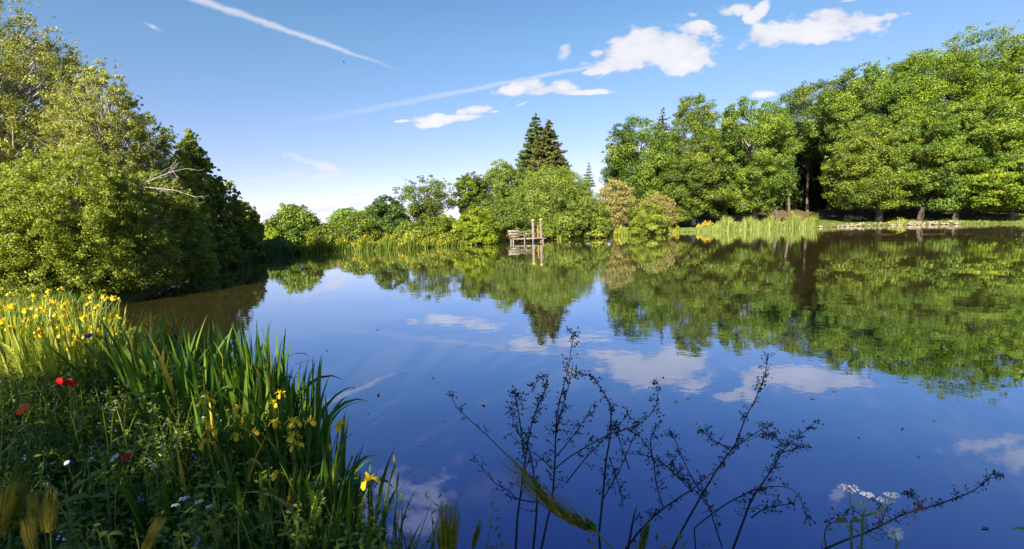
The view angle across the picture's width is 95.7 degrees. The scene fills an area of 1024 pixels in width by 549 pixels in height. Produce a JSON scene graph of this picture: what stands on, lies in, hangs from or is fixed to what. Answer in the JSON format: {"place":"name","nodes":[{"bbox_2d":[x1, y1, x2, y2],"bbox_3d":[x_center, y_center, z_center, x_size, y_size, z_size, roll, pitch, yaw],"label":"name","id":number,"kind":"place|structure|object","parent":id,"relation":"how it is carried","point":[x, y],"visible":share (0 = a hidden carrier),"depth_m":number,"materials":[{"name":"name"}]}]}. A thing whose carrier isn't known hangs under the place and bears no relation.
{"place":"outdoors","nodes":[
{"label":"outdoors","id":0,"kind":"place"},
{"bbox_2d":[0,286,822,548],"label":"meadow grass","id":1,"kind":"structure","parent":0,"point":[14,395],"depth_m":2.67,"materials":[{"name":"green plant"}]},
{"bbox_2d":[0,0,1023,223],"label":"sky","id":2,"kind":"structure","parent":0,"point":[448,90],"materials":[{"name":"blue"}]},
{"bbox_2d":[1,206,1023,548],"bbox_3d":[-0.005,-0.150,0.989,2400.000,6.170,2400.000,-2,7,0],"label":"ground","id":3,"kind":"structure","parent":0,"point":[131,294],"depth_m":47.15,"materials":[{"name":"plant"}]},
{"bbox_2d":[0,478,16,537],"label":"barley ear","id":4,"kind":"object","parent":3,"relation":"on","point":[5,519],"visible":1,"depth_m":0.75},
{"bbox_2d":[4,457,31,548],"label":"barley ear","id":5,"kind":"object","parent":3,"relation":"on","point":[14,525],"visible":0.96,"depth_m":0.76},
{"bbox_2d":[20,515,38,548],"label":"barley ear","id":6,"kind":"object","parent":3,"relation":"on","point":[30,542],"visible":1,"depth_m":1.07},
{"bbox_2d":[27,491,39,529],"bbox_3d":[-1.423,1.042,1.428,0.040,0.810,0.030,4,9,41],"label":"barley ear","id":7,"kind":"object","parent":3,"relation":"on","point":[33,513],"visible":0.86,"depth_m":1.38},
{"bbox_2d":[0,299,68,347],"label":"iris clump","id":8,"kind":"object","parent":3,"relation":"on","point":[4,320],"visible":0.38,"depth_m":5.59,"materials":[{"name":"yellow plant"}]},
{"bbox_2d":[0,302,74,370],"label":"iris clump","id":9,"kind":"object","parent":3,"relation":"on","point":[7,342],"visible":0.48,"depth_m":4.91,"materials":[{"name":"green plant"}]},
{"bbox_2d":[0,174,90,299],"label":"sallow bush","id":10,"kind":"object","parent":3,"relation":"on","point":[18,288],"visible":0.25,"depth_m":10.44,"materials":[{"name":"green plant"}]},
{"bbox_2d":[0,287,94,319],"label":"iris clump","id":11,"kind":"object","parent":3,"relation":"on","point":[20,304],"visible":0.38,"depth_m":6.38,"materials":[{"name":"yellow plant"}]},
{"bbox_2d":[42,486,58,548],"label":"barley ear","id":12,"kind":"object","parent":3,"relation":"on","point":[50,516],"visible":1,"depth_m":1.06},
{"bbox_2d":[0,0,115,194],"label":"willow tree","id":13,"kind":"object","parent":3,"relation":"on","point":[17,132],"visible":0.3,"depth_m":16.91,"materials":[{"name":"green plant"}]},
{"bbox_2d":[0,310,132,399],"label":"iris clump","id":14,"kind":"object","parent":3,"relation":"on","point":[24,359],"visible":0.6,"depth_m":4.32,"materials":[{"name":"green plant"}]},
{"bbox_2d":[56,493,85,548],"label":"leafy herb","id":15,"kind":"object","parent":3,"relation":"on","point":[63,545],"visible":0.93,"depth_m":1.82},
{"bbox_2d":[13,321,135,375],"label":"iris clump","id":16,"kind":"object","parent":3,"relation":"on","point":[76,340],"visible":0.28,"depth_m":4.66,"materials":[{"name":"green plant"}]},
{"bbox_2d":[19,294,142,350],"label":"iris clump","id":17,"kind":"object","parent":3,"relation":"on","point":[86,321],"visible":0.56,"depth_m":5.41,"materials":[{"name":"green plant"}]},
{"bbox_2d":[29,289,135,340],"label":"iris clump","id":18,"kind":"object","parent":3,"relation":"on","point":[63,309],"visible":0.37,"depth_m":6.08,"materials":[{"name":"green plant"}]},
{"bbox_2d":[60,459,111,547],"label":"leafy herb","id":19,"kind":"object","parent":3,"relation":"on","point":[95,509],"visible":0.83,"depth_m":2.22,"materials":[{"name":"green plant"}]},
{"bbox_2d":[0,143,186,297],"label":"sallow bush","id":20,"kind":"object","parent":3,"relation":"on","point":[108,218],"visible":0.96,"depth_m":11.34,"materials":[{"name":"green plant"}]},
{"bbox_2d":[34,56,175,199],"bbox_3d":[-13.845,-3.583,15.847,3.316,7.457,3.812,-2,7,0],"label":"willow tree","id":21,"kind":"object","parent":3,"relation":"on","point":[103,138],"visible":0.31,"depth_m":15.17,"materials":[{"name":"green plant"}]},
{"bbox_2d":[99,444,123,523],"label":"leafy herb","id":22,"kind":"object","parent":3,"relation":"on","point":[108,483],"visible":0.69,"depth_m":2.32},
{"bbox_2d":[44,306,190,401],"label":"iris clump","id":23,"kind":"object","parent":3,"relation":"on","point":[161,349],"visible":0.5,"depth_m":4.13,"materials":[{"name":"green plant"}]},
{"bbox_2d":[141,513,165,548],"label":"barley ear","id":24,"kind":"object","parent":3,"relation":"on","point":[149,540],"visible":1,"depth_m":1.07},
{"bbox_2d":[97,169,221,284],"bbox_3d":[-11.531,-1.530,14.998,3.544,3.724,3.488,-2,7,0],"label":"sallow bush","id":25,"kind":"object","parent":3,"relation":"on","point":[187,226],"visible":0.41,"depth_m":14.78,"materials":[{"name":"green plant"}]},
{"bbox_2d":[111,111,210,246],"bbox_3d":[-14.286,-3.343,18.721,3.521,6.368,2.995,-6,8,-35],"label":"willow tree","id":26,"kind":"object","parent":3,"relation":"on","point":[165,147],"visible":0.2,"depth_m":18.78,"materials":[{"name":"green plant"}]},
{"bbox_2d":[94,316,231,425],"bbox_3d":[-2.944,0.823,3.678,1.062,0.880,1.178,-2,7,0],"label":"iris clump","id":27,"kind":"object","parent":3,"relation":"on","point":[149,362],"visible":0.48,"depth_m":3.80,"materials":[{"name":"green plant"}]},
{"bbox_2d":[111,328,242,441],"bbox_3d":[-2.530,0.842,3.529,0.803,0.954,1.159,-6,8,-34],"label":"iris clump","id":28,"kind":"object","parent":3,"relation":"on","point":[209,382],"visible":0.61,"depth_m":3.48,"materials":[{"name":"green plant"}]},
{"bbox_2d":[97,431,266,548],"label":"iris clump","id":29,"kind":"object","parent":3,"relation":"on","point":[132,502],"visible":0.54,"depth_m":2.33,"materials":[{"name":"green plant"}]},
{"bbox_2d":[162,161,215,241],"bbox_3d":[-16.194,-3.209,22.739,2.793,5.169,2.589,-2,7,0],"label":"alder tree","id":30,"kind":"object","parent":3,"relation":"on","point":[200,185],"visible":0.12,"depth_m":22.86,"materials":[{"name":"plant"}]},
{"bbox_2d":[146,483,232,548],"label":"cow parsley","id":31,"kind":"object","parent":3,"relation":"on","point":[198,532],"visible":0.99,"depth_m":1.87,"materials":[{"name":"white plant"}]},
{"bbox_2d":[6,360,378,546],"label":"wildflowers","id":32,"kind":"object","parent":3,"relation":"on","point":[144,461],"visible":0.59,"depth_m":2.53,"materials":[{"name":"white plant"}]},
{"bbox_2d":[171,128,217,238],"bbox_3d":[-17.468,-4.475,25.658,2.324,7.044,2.128,-2,7,0],"label":"tree","id":33,"kind":"object","parent":3,"relation":"on","point":[196,152],"visible":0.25,"depth_m":25.27,"materials":[{"name":"green plant"}]},
{"bbox_2d":[155,312,238,369],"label":"iris clump","id":34,"kind":"object","parent":3,"relation":"on","point":[183,345],"visible":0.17,"depth_m":4.79,"materials":[{"name":"green plant"}]},
{"bbox_2d":[195,162,235,240],"bbox_3d":[-17.356,-3.783,26.678,2.402,5.493,2.398,2,8,31],"label":"alder tree","id":35,"kind":"object","parent":3,"relation":"on","point":[226,219],"visible":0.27,"depth_m":26.64,"materials":[{"name":"plant"}]},
{"bbox_2d":[198,221,246,266],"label":"bush","id":36,"kind":"object","parent":3,"relation":"on","point":[229,244],"visible":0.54,"depth_m":21.32,"materials":[{"name":"green plant"}]},
{"bbox_2d":[150,364,296,492],"bbox_3d":[-1.653,0.997,2.881,0.703,0.860,0.833,0,7,12],"label":"iris clump","id":37,"kind":"object","parent":3,"relation":"on","point":[209,424],"visible":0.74,"depth_m":2.79,"materials":[{"name":"green plant"}]},
{"bbox_2d":[145,312,311,399],"bbox_3d":[-2.314,0.854,4.125,1.135,1.066,1.234,-2,7,0],"label":"iris clump","id":38,"kind":"object","parent":3,"relation":"on","point":[269,360],"visible":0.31,"depth_m":3.98,"materials":[{"name":"green plant"}]},
{"bbox_2d":[183,315,273,381],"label":"iris clump","id":39,"kind":"object","parent":3,"relation":"on","point":[229,355],"visible":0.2,"depth_m":4.53,"materials":[{"name":"green plant"}]},
{"bbox_2d":[213,180,251,249],"bbox_3d":[-17.643,-3.567,28.718,2.432,4.558,2.715,-2,7,0],"label":"alder tree","id":40,"kind":"object","parent":3,"relation":"on","point":[239,208],"visible":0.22,"depth_m":28.46,"materials":[{"name":"plant"}]},
{"bbox_2d":[221,227,266,257],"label":"bush","id":41,"kind":"object","parent":3,"relation":"on","point":[250,243],"visible":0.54,"depth_m":25.30,"materials":[{"name":"green plant"}]},
{"bbox_2d":[190,241,300,278],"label":"waterside plants","id":42,"kind":"object","parent":3,"relation":"on","point":[281,251],"visible":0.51,"depth_m":26.58,"materials":[{"name":"green plant"}]},
{"bbox_2d":[232,201,261,241],"bbox_3d":[-17.921,-3.204,30.770,2.334,3.465,2.492,-2,7,0],"label":"alder tree","id":43,"kind":"object","parent":3,"relation":"on","point":[254,217],"visible":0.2,"depth_m":30.54,"materials":[{"name":"plant"}]},
{"bbox_2d":[179,449,322,548],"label":"iris clump","id":44,"kind":"object","parent":3,"relation":"on","point":[238,498],"visible":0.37,"depth_m":2.32,"materials":[{"name":"green plant"}]},
{"bbox_2d":[194,327,342,424],"bbox_3d":[-1.899,0.909,3.718,0.964,1.013,1.044,-5,7,-27],"label":"iris clump","id":45,"kind":"object","parent":3,"relation":"on","point":[277,387],"visible":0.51,"depth_m":3.59,"materials":[{"name":"green plant"}]},
{"bbox_2d":[171,474,367,548],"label":"iris clump","id":46,"kind":"object","parent":3,"relation":"on","point":[307,512],"visible":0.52,"depth_m":2.10,"materials":[{"name":"green plant"}]},
{"bbox_2d":[260,238,295,251],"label":"bush","id":47,"kind":"object","parent":3,"relation":"on","point":[271,243],"visible":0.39,"depth_m":29.85,"materials":[{"name":"green plant"}]},
{"bbox_2d":[261,203,322,244],"bbox_3d":[-17.688,-3.910,37.650,5.609,3.847,4.365,-5,7,-23],"label":"hazel tree","id":48,"kind":"object","parent":3,"relation":"on","point":[289,218],"visible":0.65,"depth_m":36.70,"materials":[{"name":"plant"}]},
{"bbox_2d":[232,353,368,463],"bbox_3d":[-1.480,1.014,3.303,0.930,0.920,1.040,1,7,20],"label":"iris clump","id":49,"kind":"object","parent":3,"relation":"on","point":[309,407],"visible":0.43,"depth_m":3.30,"materials":[{"name":"green plant"}]},
{"bbox_2d":[237,394,392,504],"bbox_3d":[-1.202,1.104,2.839,0.837,0.868,0.792,-8,9,-44],"label":"iris clump","id":50,"kind":"object","parent":3,"relation":"on","point":[297,442],"visible":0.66,"depth_m":2.80,"materials":[{"name":"green plant"}]},
{"bbox_2d":[253,419,379,548],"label":"iris clump","id":51,"kind":"object","parent":3,"relation":"on","point":[338,457],"visible":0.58,"depth_m":2.46,"materials":[{"name":"green plant"}]},
{"bbox_2d":[302,224,346,244],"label":"bush","id":52,"kind":"object","parent":3,"relation":"on","point":[329,232],"visible":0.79,"depth_m":36.99,"materials":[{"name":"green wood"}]},
{"bbox_2d":[236,439,417,548],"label":"iris clump","id":53,"kind":"object","parent":3,"relation":"on","point":[348,500],"visible":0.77,"depth_m":2.17,"materials":[{"name":"green plant"}]},
{"bbox_2d":[325,206,363,224],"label":"pale tree","id":54,"kind":"object","parent":3,"relation":"on","point":[339,215],"visible":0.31,"depth_m":75.19,"materials":[{"name":"green plant"}]},
{"bbox_2d":[330,211,387,241],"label":"bush","id":55,"kind":"object","parent":3,"relation":"on","point":[354,226],"visible":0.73,"depth_m":39.82,"materials":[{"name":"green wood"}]},
{"bbox_2d":[298,233,429,254],"bbox_3d":[-9.884,-2.249,31.723,8.713,1.487,2.094,-4,7,-18],"label":"yellow iris bed","id":56,"kind":"object","parent":3,"relation":"on","point":[410,241],"visible":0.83,"depth_m":31.28,"materials":[{"name":"green plant"}]},
{"bbox_2d":[361,194,411,236],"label":"dark tree","id":57,"kind":"object","parent":3,"relation":"on","point":[394,210],"visible":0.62,"depth_m":42.36,"materials":[{"name":"green plant"}]},
{"bbox_2d":[392,219,421,240],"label":"bush","id":58,"kind":"object","parent":3,"relation":"on","point":[403,228],"visible":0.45,"depth_m":37.87,"materials":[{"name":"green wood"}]},
{"bbox_2d":[392,174,457,225],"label":"airy tree","id":59,"kind":"object","parent":3,"relation":"on","point":[429,205],"visible":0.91,"depth_m":48.56,"materials":[{"name":"green plant"}]},
{"bbox_2d":[414,214,464,241],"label":"willow bush","id":60,"kind":"object","parent":3,"relation":"on","point":[440,226],"visible":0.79,"depth_m":35.13,"materials":[{"name":"green plant"}]},
{"bbox_2d":[436,495,460,548],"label":"barley ear","id":61,"kind":"object","parent":3,"relation":"on","point":[447,538],"visible":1,"depth_m":0.45},
{"bbox_2d":[426,233,474,247],"bbox_3d":[-3.702,-2.695,35.272,6.580,1.160,1.429,-7,8,-36],"label":"yellow iris bed","id":62,"kind":"object","parent":3,"relation":"on","point":[433,242],"visible":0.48,"depth_m":34.12,"materials":[{"name":"green plant"}]},
{"bbox_2d":[452,171,489,214],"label":"ash tree","id":63,"kind":"object","parent":3,"relation":"on","point":[475,191],"visible":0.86,"depth_m":50.40,"materials":[{"name":"plant"}]},
{"bbox_2d":[449,206,503,244],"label":"alder bush","id":64,"kind":"object","parent":3,"relation":"on","point":[482,226],"visible":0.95,"depth_m":35.10,"materials":[{"name":"green plant"}]},
{"bbox_2d":[482,159,523,203],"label":"poplar tree","id":65,"kind":"object","parent":3,"relation":"on","point":[499,183],"visible":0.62,"depth_m":52.16,"materials":[{"name":"green plant"}]},
{"bbox_2d":[469,193,539,240],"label":"willow bush","id":66,"kind":"object","parent":3,"relation":"on","point":[506,215],"visible":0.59,"depth_m":39.30,"materials":[{"name":"green plant"}]},
{"bbox_2d":[468,412,540,548],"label":"dry stem","id":67,"kind":"object","parent":3,"relation":"on","point":[536,512],"visible":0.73,"depth_m":2.08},
{"bbox_2d":[505,372,549,548],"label":"dry stem","id":68,"kind":"object","parent":3,"relation":"on","point":[513,392],"visible":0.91,"depth_m":2.02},
{"bbox_2d":[514,113,544,184],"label":"spruce tree","id":69,"kind":"object","parent":3,"relation":"on","point":[534,134],"visible":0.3,"depth_m":57.89,"materials":[{"name":"green plant"}]},
{"bbox_2d":[526,119,573,192],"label":"spruce tree","id":70,"kind":"object","parent":3,"relation":"on","point":[546,151],"visible":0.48,"depth_m":54.91,"materials":[{"name":"green plant"}]},
{"bbox_2d":[502,164,606,237],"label":"willow bush","id":71,"kind":"object","parent":3,"relation":"on","point":[551,198],"visible":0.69,"depth_m":40.69,"materials":[{"name":"green plant"}]},
{"bbox_2d":[495,450,613,548],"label":"barley ear","id":72,"kind":"object","parent":3,"relation":"on","point":[579,521],"visible":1,"depth_m":0.66},
{"bbox_2d":[552,198,610,238],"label":"alder bush","id":73,"kind":"object","parent":3,"relation":"on","point":[594,225],"visible":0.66,"depth_m":39.96,"materials":[{"name":"plant"}]},
{"bbox_2d":[503,326,664,548],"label":"dry stem","id":74,"kind":"object","parent":3,"relation":"on","point":[555,426],"visible":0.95,"depth_m":2.00,"materials":[{"name":"plant"}]},
{"bbox_2d":[566,363,644,548],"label":"dry stem","id":75,"kind":"object","parent":3,"relation":"on","point":[605,459],"visible":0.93,"depth_m":1.98,"materials":[{"name":"plant"}]},
{"bbox_2d":[596,177,636,231],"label":"hawthorn bush","id":76,"kind":"object","parent":3,"relation":"on","point":[619,212],"visible":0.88,"depth_m":45.86,"materials":[{"name":"beige plant"}]},
{"bbox_2d":[599,122,641,189],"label":"oak tree","id":77,"kind":"object","parent":3,"relation":"on","point":[613,133],"visible":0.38,"depth_m":53.14,"materials":[{"name":"green plant"}]},
{"bbox_2d":[597,113,688,216],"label":"oak tree","id":78,"kind":"object","parent":3,"relation":"on","point":[644,180],"visible":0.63,"depth_m":51.94,"materials":[{"name":"green plant"}]},
{"bbox_2d":[626,202,671,234],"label":"sallow bush","id":79,"kind":"object","parent":3,"relation":"on","point":[650,220],"visible":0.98,"depth_m":43.29,"materials":[{"name":"green plant"}]},
{"bbox_2d":[634,191,679,226],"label":"hawthorn bush","id":80,"kind":"object","parent":3,"relation":"on","point":[669,208],"visible":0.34,"depth_m":47.23,"materials":[{"name":"beige plant"}]},
{"bbox_2d":[624,415,725,548],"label":"dry stem","id":81,"kind":"object","parent":3,"relation":"on","point":[657,488],"visible":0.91,"depth_m":2.02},
{"bbox_2d":[672,199,695,225],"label":"bush","id":82,"kind":"object","parent":3,"relation":"on","point":[685,216],"visible":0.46,"depth_m":49.60,"materials":[{"name":"green plant"}]},
{"bbox_2d":[665,91,726,217],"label":"ash tree","id":83,"kind":"object","parent":3,"relation":"on","point":[696,121],"visible":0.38,"depth_m":54.39,"materials":[{"name":"plant"}]},
{"bbox_2d":[656,130,749,219],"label":"lime tree","id":84,"kind":"object","parent":3,"relation":"on","point":[693,161],"visible":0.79,"depth_m":48.57,"materials":[{"name":"plant"}]},
{"bbox_2d":[661,351,778,548],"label":"dry stem","id":85,"kind":"object","parent":3,"relation":"on","point":[704,492],"visible":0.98,"depth_m":2.06,"materials":[{"name":"plant"}]},
{"bbox_2d":[699,95,804,219],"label":"maple tree","id":86,"kind":"object","parent":3,"relation":"on","point":[767,134],"visible":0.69,"depth_m":47.27,"materials":[{"name":"green plant"}]},
{"bbox_2d":[694,478,815,548],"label":"dry stem","id":87,"kind":"object","parent":3,"relation":"on","point":[798,495],"visible":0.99,"depth_m":1.99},
{"bbox_2d":[725,153,797,221],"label":"maple tree","id":88,"kind":"object","parent":3,"relation":"on","point":[769,196],"visible":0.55,"depth_m":47.32,"materials":[{"name":"green plant"}]},
{"bbox_2d":[713,212,817,230],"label":"reed bed","id":89,"kind":"object","parent":3,"relation":"on","point":[752,223],"visible":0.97,"depth_m":48.45,"materials":[{"name":"green plant"}]},
{"bbox_2d":[732,419,823,548],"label":"dry stem","id":90,"kind":"object","parent":3,"relation":"on","point":[778,453],"visible":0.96,"depth_m":2.04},
{"bbox_2d":[626,169,929,220],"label":"woodland","id":91,"kind":"object","parent":3,"relation":"on","point":[783,207],"visible":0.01,"depth_m":71.18,"materials":[{"name":"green plant"}]},
{"bbox_2d":[556,218,1023,238],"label":"bank grass","id":92,"kind":"structure","parent":3,"relation":"on","point":[980,221],"depth_m":46.06,"materials":[{"name":"green plant"}]},
{"bbox_2d":[776,120,826,209],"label":"oak tree","id":93,"kind":"object","parent":3,"relation":"on","point":[800,194],"visible":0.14,"depth_m":68.85,"materials":[{"name":"green plant"}]},
{"bbox_2d":[772,78,872,211],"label":"oak tree","id":94,"kind":"object","parent":3,"relation":"on","point":[806,140],"visible":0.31,"depth_m":62.97,"materials":[{"name":"green plant"}]},
{"bbox_2d":[792,120,856,208],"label":"oak tree","id":95,"kind":"object","parent":3,"relation":"on","point":[818,197],"visible":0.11,"depth_m":68.63,"materials":[{"name":"green plant"}]},
{"bbox_2d":[822,484,899,548],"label":"cow parsley","id":96,"kind":"object","parent":3,"relation":"on","point":[849,491],"visible":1,"depth_m":1.12,"materials":[{"name":"white plant"}]},
{"bbox_2d":[803,57,921,215],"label":"oak tree","id":97,"kind":"object","parent":3,"relation":"on","point":[841,110],"visible":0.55,"depth_m":53.24,"materials":[{"name":"green plant"}]},
{"bbox_2d":[816,117,930,221],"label":"oak tree","id":98,"kind":"object","parent":3,"relation":"on","point":[847,186],"visible":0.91,"depth_m":47.71,"materials":[{"name":"green plant"}]},
{"bbox_2d":[823,469,1004,548],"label":"dry stem","id":99,"kind":"object","parent":3,"relation":"on","point":[920,506],"visible":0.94,"depth_m":2.08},
{"bbox_2d":[819,205,1023,226],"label":"leaf litter","id":100,"kind":"object","parent":3,"relation":"on","point":[985,214],"visible":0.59,"depth_m":51.93,"materials":[{"name":"brown plant"}]},
{"bbox_2d":[838,44,1023,210],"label":"oak tree","id":101,"kind":"object","parent":3,"relation":"on","point":[920,60],"visible":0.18,"depth_m":53.24,"materials":[{"name":"green plant"}]},
{"bbox_2d":[874,99,993,220],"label":"oak tree","id":102,"kind":"object","parent":3,"relation":"on","point":[927,200],"visible":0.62,"depth_m":45.62,"materials":[{"name":"green plant"}]},
{"bbox_2d":[884,19,1023,136],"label":"oak tree","id":103,"kind":"object","parent":3,"relation":"on","point":[1005,53],"visible":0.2,"depth_m":54.88,"materials":[{"name":"green plant"}]},
{"bbox_2d":[915,92,1023,219],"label":"oak tree","id":104,"kind":"object","parent":3,"relation":"on","point":[1013,133],"visible":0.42,"depth_m":44.51,"materials":[{"name":"green plant"}]},
{"bbox_2d":[949,157,1023,219],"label":"chestnut tree","id":105,"kind":"object","parent":3,"relation":"on","point":[994,199],"visible":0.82,"depth_m":42.99,"materials":[{"name":"plant"}]},
{"bbox_2d":[974,43,1023,206],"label":"tree","id":106,"kind":"object","parent":3,"relation":"on","point":[1013,81],"visible":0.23,"depth_m":51.47,"materials":[{"name":"plant"}]},
{"bbox_2d":[988,91,1023,154],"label":"oak tree","id":107,"kind":"object","parent":3,"relation":"on","point":[1002,140],"visible":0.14,"depth_m":47.05,"materials":[{"name":"green plant"}]},
{"bbox_2d":[77,223,1023,548],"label":"water","id":108,"kind":"structure","parent":0,"point":[895,361],"depth_m":5.34,"materials":[{"name":"liquid"}]},
{"bbox_2d":[508,218,545,242],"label":"jetty","id":109,"kind":"object","parent":108,"relation":"in","point":[533,238],"visible":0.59,"depth_m":36.77,"materials":[{"name":"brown wood"}]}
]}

